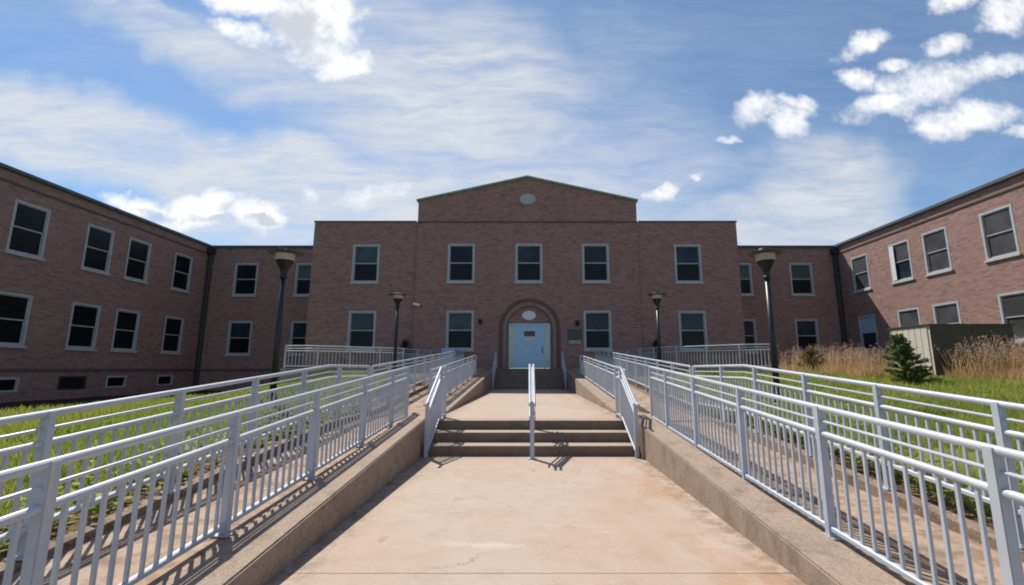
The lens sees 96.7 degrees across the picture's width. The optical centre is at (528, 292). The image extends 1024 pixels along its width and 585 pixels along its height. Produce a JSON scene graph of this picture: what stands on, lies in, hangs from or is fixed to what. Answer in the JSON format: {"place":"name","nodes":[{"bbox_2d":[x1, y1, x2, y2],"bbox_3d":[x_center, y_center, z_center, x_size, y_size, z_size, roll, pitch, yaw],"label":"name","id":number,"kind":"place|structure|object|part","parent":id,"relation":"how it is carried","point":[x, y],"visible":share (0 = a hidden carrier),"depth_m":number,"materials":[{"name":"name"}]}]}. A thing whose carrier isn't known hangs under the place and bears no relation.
{"place":"outdoors","nodes":[
{"label":"outdoors","id":0,"kind":"place"},
{"bbox_2d":[0,371,433,562],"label":"lawn","id":1,"kind":"structure","parent":0,"point":[71,527],"depth_m":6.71,"materials":[{"name":"plant"}]},
{"bbox_2d":[88,425,242,491],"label":"wild flowers","id":2,"kind":"object","parent":1,"relation":"on","point":[112,489],"visible":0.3,"depth_m":5.50,"materials":[{"name":"plant"}]},
{"bbox_2d":[267,247,303,397],"bbox_3d":[-5.980,0.740,10.929,0.800,3.721,0.800,0,-10,0],"label":"street lamp","id":3,"kind":"object","parent":1,"relation":"on","point":[285,257],"visible":0.91,"depth_m":10.97,"materials":[{"name":"metal"}]},
{"bbox_2d":[389,292,406,373],"bbox_3d":[-5.720,1.744,19.735,0.800,3.590,0.800,0,-10,0],"label":"street lamp","id":4,"kind":"object","parent":1,"relation":"on","point":[397,297],"visible":0.9,"depth_m":19.76,"materials":[{"name":"metal"}]},
{"bbox_2d":[441,348,456,367],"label":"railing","id":5,"kind":"object","parent":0,"point":[443,350],"visible":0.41,"depth_m":27.08,"materials":[{"name":"white metal"}]},
{"bbox_3d":[-4.750,3.871,27.019,0.740,0.980,0.023,0,-10,0],"label":"door","id":6,"kind":"part","parent":5,"relation":"part of","materials":[{"name":"blue metal"}]},
{"bbox_2d":[0,0,1023,363],"label":"sky","id":7,"kind":"structure","parent":0,"point":[212,122],"materials":[{"name":"blue"}]},
{"bbox_2d":[267,456,805,584],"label":"walkway","id":8,"kind":"structure","parent":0,"point":[524,520],"depth_m":4.50,"materials":[{"name":"concrete"}]},
{"bbox_2d":[629,369,1023,529],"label":"lawn","id":9,"kind":"structure","parent":0,"point":[969,514],"depth_m":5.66,"materials":[{"name":"plant"}]},
{"bbox_2d":[648,292,665,374],"bbox_3d":[5.660,1.775,19.730,0.800,3.652,0.800,0,-10,0],"label":"street lamp","id":10,"kind":"object","parent":9,"relation":"on","point":[656,297],"visible":0.86,"depth_m":19.77,"materials":[{"name":"metal"}]},
{"bbox_2d":[747,247,782,403],"bbox_3d":[5.840,0.786,10.922,0.800,3.814,0.800,0,-10,0],"label":"street lamp","id":11,"kind":"object","parent":9,"relation":"on","point":[765,258],"visible":0.92,"depth_m":10.98,"materials":[{"name":"metal"}]},
{"bbox_2d":[795,345,826,370],"bbox_3d":[11.751,2.858,18.748,1.184,1.385,1.200,0,-10,0],"label":"shrub","id":12,"kind":"object","parent":9,"relation":"on","point":[808,354],"visible":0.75,"depth_m":18.70,"materials":[{"name":"green plant"}]},
{"bbox_2d":[768,337,1023,382],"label":"dry weeds","id":13,"kind":"object","parent":9,"relation":"on","point":[1010,372],"visible":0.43,"depth_m":16.18,"materials":[{"name":"beige plant"}]},
{"bbox_2d":[769,335,1023,370],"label":"weed seed heads","id":14,"kind":"object","parent":13,"relation":"attached to","point":[847,355],"visible":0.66,"depth_m":16.61,"materials":[{"name":"beige plant"}]},
{"bbox_2d":[880,333,943,383],"bbox_3d":[12.754,2.247,15.238,1.375,1.799,1.427,6,-11,-32],"label":"conifer","id":15,"kind":"object","parent":9,"relation":"on","point":[902,353],"visible":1,"depth_m":15.13,"materials":[{"name":"green plant"}]},
{"bbox_2d":[887,324,1017,375],"bbox_3d":[16.575,2.496,17.780,3.250,2.363,2.005,0,-10,0],"label":"equipment enclosure","id":16,"kind":"object","parent":9,"relation":"on","point":[942,337],"visible":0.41,"depth_m":16.96,"materials":[{"name":"beige metal"}]},
{"bbox_2d":[930,326,975,375],"bbox_3d":[15.803,2.330,16.829,1.533,2.213,0.073,0,-10,0],"label":"door","id":17,"kind":"structure","parent":16,"relation":"in","point":[944,337],"depth_m":16.91,"materials":[{"name":"black metal"}]},
{"bbox_2d":[971,326,1017,369],"bbox_3d":[17.348,2.330,16.829,1.533,2.213,0.073,0,-10,0],"label":"door","id":18,"kind":"structure","parent":16,"relation":"in","point":[977,331],"depth_m":16.96,"materials":[{"name":"black metal"}]},
{"bbox_3d":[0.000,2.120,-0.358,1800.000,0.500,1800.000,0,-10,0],"label":"ground","id":19,"kind":"structure","parent":0,"visible":0},
{"bbox_2d":[0,383,428,579],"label":"ramp curb","id":20,"kind":"structure","parent":19,"relation":"on","point":[70,538],"depth_m":4.53,"materials":[{"name":"concrete"}]},
{"bbox_2d":[0,364,370,560],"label":"railing","id":21,"kind":"object","parent":20,"relation":"on","point":[43,443],"visible":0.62,"depth_m":4.57,"materials":[{"name":"metal"}]},
{"bbox_2d":[370,349,463,410],"bbox_3d":[-3.760,3.063,18.600,0.068,2.141,15.568,0,-10,0],"label":"railing","id":22,"kind":"object","parent":20,"relation":"on","point":[422,369],"visible":0.59,"depth_m":15.57,"materials":[{"name":"metal"}]},
{"bbox_2d":[0,368,486,584],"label":"ramp","id":23,"kind":"structure","parent":19,"relation":"on","point":[179,564],"depth_m":4.06,"materials":[{"name":"concrete"}]},
{"bbox_2d":[0,366,409,584],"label":"railing","id":24,"kind":"object","parent":23,"relation":"on","point":[39,512],"visible":0.88,"depth_m":3.44,"materials":[{"name":"metal"}]},
{"bbox_2d":[428,355,476,401],"bbox_3d":[-2.550,3.036,17.032,0.068,1.742,10.468,0,-10,0],"label":"railing","id":25,"kind":"object","parent":23,"relation":"on","point":[457,376],"visible":0.79,"depth_m":16.29,"materials":[{"name":"metal"}]},
{"bbox_2d":[163,411,424,584],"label":"retaining wall","id":26,"kind":"structure","parent":19,"relation":"on","point":[269,546],"depth_m":4.29,"materials":[{"name":"concrete"}]},
{"bbox_2d":[446,369,491,412],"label":"retaining wall","id":27,"kind":"structure","parent":19,"relation":"on","point":[480,384],"depth_m":16.57,"materials":[{"name":"concrete"}]},
{"bbox_2d":[0,393,1021,551],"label":"weeds","id":28,"kind":"object","parent":19,"relation":"on","point":[94,507],"visible":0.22,"depth_m":5.36,"materials":[{"name":"green plant"}]},
{"bbox_2d":[0,162,1023,402],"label":"brick building","id":29,"kind":"structure","parent":19,"relation":"on","point":[98,298],"depth_m":28.97,"materials":[{"name":"red brick"}]},
{"bbox_2d":[0,377,19,392],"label":"window","id":30,"kind":"structure","parent":29,"relation":"in","point":[6,383],"depth_m":21.35,"materials":[{"name":"glass"}]},
{"bbox_2d":[0,291,32,348],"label":"window","id":31,"kind":"structure","parent":29,"relation":"in","point":[15,308],"depth_m":21.56,"materials":[{"name":"glass"}]},
{"bbox_2d":[4,199,50,260],"bbox_3d":[-24.312,-3.007,22.160,0.195,2.647,1.760,0,-10,0],"label":"window","id":32,"kind":"structure","parent":29,"relation":"in","point":[29,222],"depth_m":22.17,"materials":[{"name":"glass"}]},
{"bbox_2d":[57,376,86,389],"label":"basement window","id":33,"kind":"structure","parent":29,"relation":"in","point":[64,382],"depth_m":24.26,"materials":[{"name":"glass"}]},
{"bbox_2d":[64,302,101,350],"bbox_3d":[-24.312,1.896,24.892,0.195,2.567,1.780,0,-10,0],"label":"window","id":34,"kind":"structure","parent":29,"relation":"in","point":[84,318],"depth_m":24.90,"materials":[{"name":"glass"}]},
{"bbox_2d":[80,223,114,275],"bbox_3d":[-24.312,-2.403,25.739,0.195,2.647,1.760,0,-10,0],"label":"window","id":35,"kind":"structure","parent":29,"relation":"in","point":[99,241],"depth_m":25.77,"materials":[{"name":"glass"}]},
{"bbox_2d":[105,375,126,387],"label":"window","id":36,"kind":"structure","parent":29,"relation":"in","point":[111,381],"depth_m":26.88,"materials":[{"name":"glass"}]},
{"bbox_2d":[110,308,140,352],"bbox_3d":[-24.312,2.337,27.505,0.195,2.567,1.780,0,-10,0],"label":"window","id":37,"kind":"structure","parent":29,"relation":"in","point":[126,326],"depth_m":27.52,"materials":[{"name":"glass"}]},
{"bbox_2d":[123,237,151,283],"bbox_3d":[-24.312,-1.962,28.352,0.195,2.647,1.760,0,-10,0],"label":"window","id":38,"kind":"structure","parent":29,"relation":"in","point":[138,255],"depth_m":28.37,"materials":[{"name":"glass"}]},
{"bbox_2d":[156,375,172,385],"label":"window","id":39,"kind":"structure","parent":29,"relation":"in","point":[161,379],"depth_m":30.49,"materials":[{"name":"glass"}]},
{"bbox_2d":[160,316,183,354],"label":"window","id":40,"kind":"structure","parent":29,"relation":"in","point":[173,328],"depth_m":31.15,"materials":[{"name":"glass"}]},
{"bbox_2d":[170,252,192,293],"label":"window","id":41,"kind":"structure","parent":29,"relation":"in","point":[182,269],"depth_m":32.02,"materials":[{"name":"glass"}]},
{"bbox_2d":[224,321,252,355],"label":"window","id":42,"kind":"structure","parent":29,"relation":"in","point":[239,332],"depth_m":33.77,"materials":[{"name":"glass"}]},
{"bbox_2d":[230,263,258,296],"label":"window","id":43,"kind":"structure","parent":29,"relation":"in","point":[245,274],"depth_m":34.50,"materials":[{"name":"glass"}]},
{"bbox_2d":[287,321,306,355],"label":"window","id":44,"kind":"structure","parent":29,"relation":"in","point":[297,336],"depth_m":33.79,"materials":[{"name":"paint"}]},
{"bbox_2d":[292,263,311,296],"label":"window","id":45,"kind":"structure","parent":29,"relation":"in","point":[303,270],"depth_m":34.50,"materials":[{"name":"glass"}]},
{"bbox_2d":[345,311,376,351],"bbox_3d":[-10.480,2.439,28.646,1.860,2.567,0.195,0,-10,0],"label":"window","id":46,"kind":"structure","parent":29,"relation":"in","point":[361,324],"depth_m":28.70,"materials":[{"name":"paint"}]},
{"bbox_2d":[350,244,379,283],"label":"window","id":47,"kind":"structure","parent":29,"relation":"in","point":[365,261],"depth_m":29.42,"materials":[{"name":"glass"}]},
{"bbox_2d":[446,311,473,351],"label":"window","id":48,"kind":"structure","parent":29,"relation":"in","point":[459,324],"depth_m":28.56,"materials":[{"name":"glass"}]},
{"bbox_2d":[446,244,474,283],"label":"window","id":49,"kind":"structure","parent":29,"relation":"in","point":[461,257],"depth_m":29.28,"materials":[{"name":"glass"}]},
{"bbox_2d":[514,244,542,283],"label":"window","id":50,"kind":"structure","parent":29,"relation":"in","point":[528,257],"depth_m":29.28,"materials":[{"name":"glass"}]},
{"bbox_2d":[515,325,544,367],"bbox_3d":[0.090,3.370,28.393,1.856,2.660,0.095,0,-10,0],"label":"door","id":51,"kind":"structure","parent":29,"relation":"in","point":[529,339],"depth_m":28.39,"materials":[{"name":"paint"}]},
{"bbox_2d":[568,329,581,343],"bbox_3d":[2.920,2.757,28.406,0.900,0.940,0.058,0,-10,0],"label":"notice board","id":52,"kind":"object","parent":29,"relation":"attached to","point":[574,336],"visible":1,"depth_m":28.39,"materials":[{"name":"beige metal"}]},
{"bbox_2d":[582,244,610,283],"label":"window","id":53,"kind":"structure","parent":29,"relation":"in","point":[595,257],"depth_m":29.28,"materials":[{"name":"glass"}]},
{"bbox_2d":[583,311,612,351],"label":"window","id":54,"kind":"structure","parent":29,"relation":"in","point":[597,324],"depth_m":28.56,"materials":[{"name":"glass"}]},
{"bbox_2d":[674,244,703,283],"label":"window","id":55,"kind":"structure","parent":29,"relation":"in","point":[687,257],"depth_m":29.42,"materials":[{"name":"glass"}]},
{"bbox_2d":[678,311,708,351],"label":"window","id":56,"kind":"structure","parent":29,"relation":"in","point":[692,324],"depth_m":28.70,"materials":[{"name":"glass"}]},
{"bbox_2d":[739,263,754,295],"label":"window","id":57,"kind":"structure","parent":29,"relation":"in","point":[745,268],"depth_m":34.51,"materials":[{"name":"glass"}]},
{"bbox_2d":[744,319,758,353],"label":"window","id":58,"kind":"structure","parent":29,"relation":"in","point":[749,324],"depth_m":33.81,"materials":[{"name":"paint"}]},
{"bbox_2d":[789,263,815,295],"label":"window","id":59,"kind":"structure","parent":29,"relation":"in","point":[801,276],"depth_m":34.51,"materials":[{"name":"glass"}]},
{"bbox_2d":[795,319,821,353],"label":"window","id":60,"kind":"structure","parent":29,"relation":"in","point":[807,333],"depth_m":33.82,"materials":[{"name":"glass"}]},
{"bbox_2d":[850,253,871,293],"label":"window","id":61,"kind":"structure","parent":29,"relation":"in","point":[859,264],"depth_m":32.23,"materials":[{"name":"glass"}]},
{"bbox_2d":[858,314,879,351],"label":"window","id":62,"kind":"structure","parent":29,"relation":"in","point":[867,323],"depth_m":31.47,"materials":[{"name":"glass"}]},
{"bbox_2d":[888,239,914,284],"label":"window","id":63,"kind":"structure","parent":29,"relation":"in","point":[899,252],"depth_m":28.77,"materials":[{"name":"paint"}]},
{"bbox_2d":[897,307,920,326],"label":"window","id":64,"kind":"structure","parent":29,"relation":"in","point":[911,316],"depth_m":28.09,"materials":[{"name":"glass"}]},
{"bbox_2d":[921,226,952,276],"bbox_3d":[23.513,-2.336,26.194,0.195,2.587,1.740,0,-10,0],"label":"window","id":65,"kind":"structure","parent":29,"relation":"in","point":[934,242],"depth_m":26.22,"materials":[{"name":"paint"}]},
{"bbox_2d":[932,301,961,323],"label":"window","id":66,"kind":"structure","parent":29,"relation":"in","point":[949,312],"depth_m":25.54,"materials":[{"name":"glass"}]},
{"bbox_2d":[979,204,1021,262],"bbox_3d":[23.513,-2.922,22.723,0.195,2.587,1.740,0,-10,0],"label":"window","id":67,"kind":"structure","parent":29,"relation":"in","point":[997,225],"depth_m":22.73,"materials":[{"name":"glass"}]},
{"bbox_2d":[997,290,1023,343],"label":"window","id":68,"kind":"structure","parent":29,"relation":"in","point":[1011,304],"depth_m":22.06,"materials":[{"name":"glass"}]},
{"bbox_2d":[491,368,564,388],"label":"concrete steps","id":69,"kind":"structure","parent":19,"relation":"on","point":[518,378],"depth_m":25.33,"materials":[{"name":"concrete"}]},
{"bbox_2d":[492,352,496,389],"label":"stair railing","id":70,"kind":"object","parent":69,"relation":"on","point":[494,367],"visible":0.98,"depth_m":25.52,"materials":[{"name":"metal"}]},
{"bbox_2d":[561,352,566,389],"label":"stair railing","id":71,"kind":"object","parent":69,"relation":"on","point":[563,366],"visible":0.95,"depth_m":25.18,"materials":[{"name":"metal"}]},
{"bbox_2d":[279,368,781,384],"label":"terrace","id":72,"kind":"structure","parent":19,"relation":"on","point":[295,375],"depth_m":20.09,"materials":[{"name":"concrete"}]},
{"bbox_2d":[283,345,442,368],"bbox_3d":[-7.185,3.315,22.873,1.833,1.017,9.057,-7,-12,38],"label":"railing","id":73,"kind":"object","parent":72,"relation":"on","point":[318,351],"visible":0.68,"depth_m":20.97,"materials":[{"name":"metal"}]},
{"bbox_2d":[399,338,411,365],"bbox_3d":[-7.501,3.708,27.707,0.878,1.911,1.000,0,-10,0],"label":"shrub","id":74,"kind":"object","parent":72,"relation":"on","point":[404,344],"visible":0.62,"depth_m":27.69,"materials":[{"name":"green plant"}]},
{"bbox_2d":[650,339,663,359],"bbox_3d":[7.861,3.707,27.714,0.862,1.916,0.804,0,-10,0],"label":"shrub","id":75,"kind":"object","parent":72,"relation":"on","point":[654,343],"visible":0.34,"depth_m":27.71,"materials":[{"name":"green plant"}]},
{"bbox_2d":[616,344,776,368],"bbox_3d":[7.182,3.254,22.603,1.750,1.047,9.447,6,-12,-34],"label":"railing","id":76,"kind":"object","parent":72,"relation":"on","point":[639,354],"visible":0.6,"depth_m":20.88,"materials":[{"name":"metal"}]},
{"bbox_2d":[441,389,620,418],"bbox_3d":[0.062,4.431,17.055,4.075,0.940,14.680,0,-10,0],"label":"landing","id":77,"kind":"object","parent":19,"relation":"on","point":[514,404],"visible":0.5,"depth_m":12.80,"materials":[{"name":"concrete"}]},
{"bbox_2d":[423,419,639,455],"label":"concrete steps","id":78,"kind":"structure","parent":19,"relation":"on","point":[511,437],"depth_m":9.02,"materials":[{"name":"beige concrete"}]},
{"bbox_2d":[423,366,446,457],"bbox_3d":[-1.875,2.342,9.235,0.068,1.695,2.076,0,-10,0],"label":"stair railing","id":79,"kind":"object","parent":78,"relation":"on","point":[435,409],"visible":0.92,"depth_m":9.16,"materials":[{"name":"metal"}]},
{"bbox_2d":[528,364,535,459],"bbox_3d":[0.075,2.274,9.026,0.150,1.721,2.004,0,-10,0],"label":"stair handrail","id":80,"kind":"object","parent":78,"relation":"on","point":[532,405],"visible":1,"depth_m":8.34,"materials":[{"name":"metal"}]},
{"bbox_2d":[614,366,639,457],"bbox_3d":[2.000,2.342,9.235,0.068,1.695,2.076,0,-10,0],"label":"stair railing","id":81,"kind":"object","parent":78,"relation":"on","point":[626,407],"visible":0.94,"depth_m":9.16,"materials":[{"name":"metal"}]},
{"bbox_2d":[566,369,615,412],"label":"retaining wall","id":82,"kind":"structure","parent":19,"relation":"on","point":[577,384],"depth_m":16.57,"materials":[{"name":"concrete"}]},
{"bbox_2d":[638,415,899,584],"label":"retaining wall","id":83,"kind":"structure","parent":19,"relation":"on","point":[803,551],"depth_m":4.39,"materials":[{"name":"concrete"}]},
{"bbox_2d":[648,366,1023,584],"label":"railing","id":84,"kind":"object","parent":83,"relation":"on","point":[1002,495],"visible":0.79,"depth_m":3.69,"materials":[{"name":"metal"}]},
{"bbox_2d":[571,368,1023,584],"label":"ramp","id":85,"kind":"structure","parent":19,"relation":"on","point":[976,548],"depth_m":4.20,"materials":[{"name":"concrete"}]},
{"bbox_2d":[580,355,627,397],"bbox_3d":[2.560,3.036,17.032,0.068,1.742,10.468,0,-10,0],"label":"railing","id":86,"kind":"object","parent":85,"relation":"on","point":[601,378],"visible":0.81,"depth_m":16.18,"materials":[{"name":"metal"}]},
{"bbox_2d":[629,383,1023,562],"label":"ramp curb","id":87,"kind":"structure","parent":19,"relation":"on","point":[973,530],"depth_m":4.77,"materials":[{"name":"concrete"}]},
{"bbox_2d":[595,349,691,408],"bbox_3d":[3.920,3.093,18.595,0.068,2.201,15.568,0,-10,0],"label":"railing","id":88,"kind":"object","parent":87,"relation":"on","point":[635,374],"visible":0.56,"depth_m":15.90,"materials":[{"name":"metal"}]},
{"bbox_2d":[692,364,1023,548],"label":"railing","id":89,"kind":"object","parent":87,"relation":"on","point":[1004,434],"visible":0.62,"depth_m":4.93,"materials":[{"name":"metal"}]}
]}

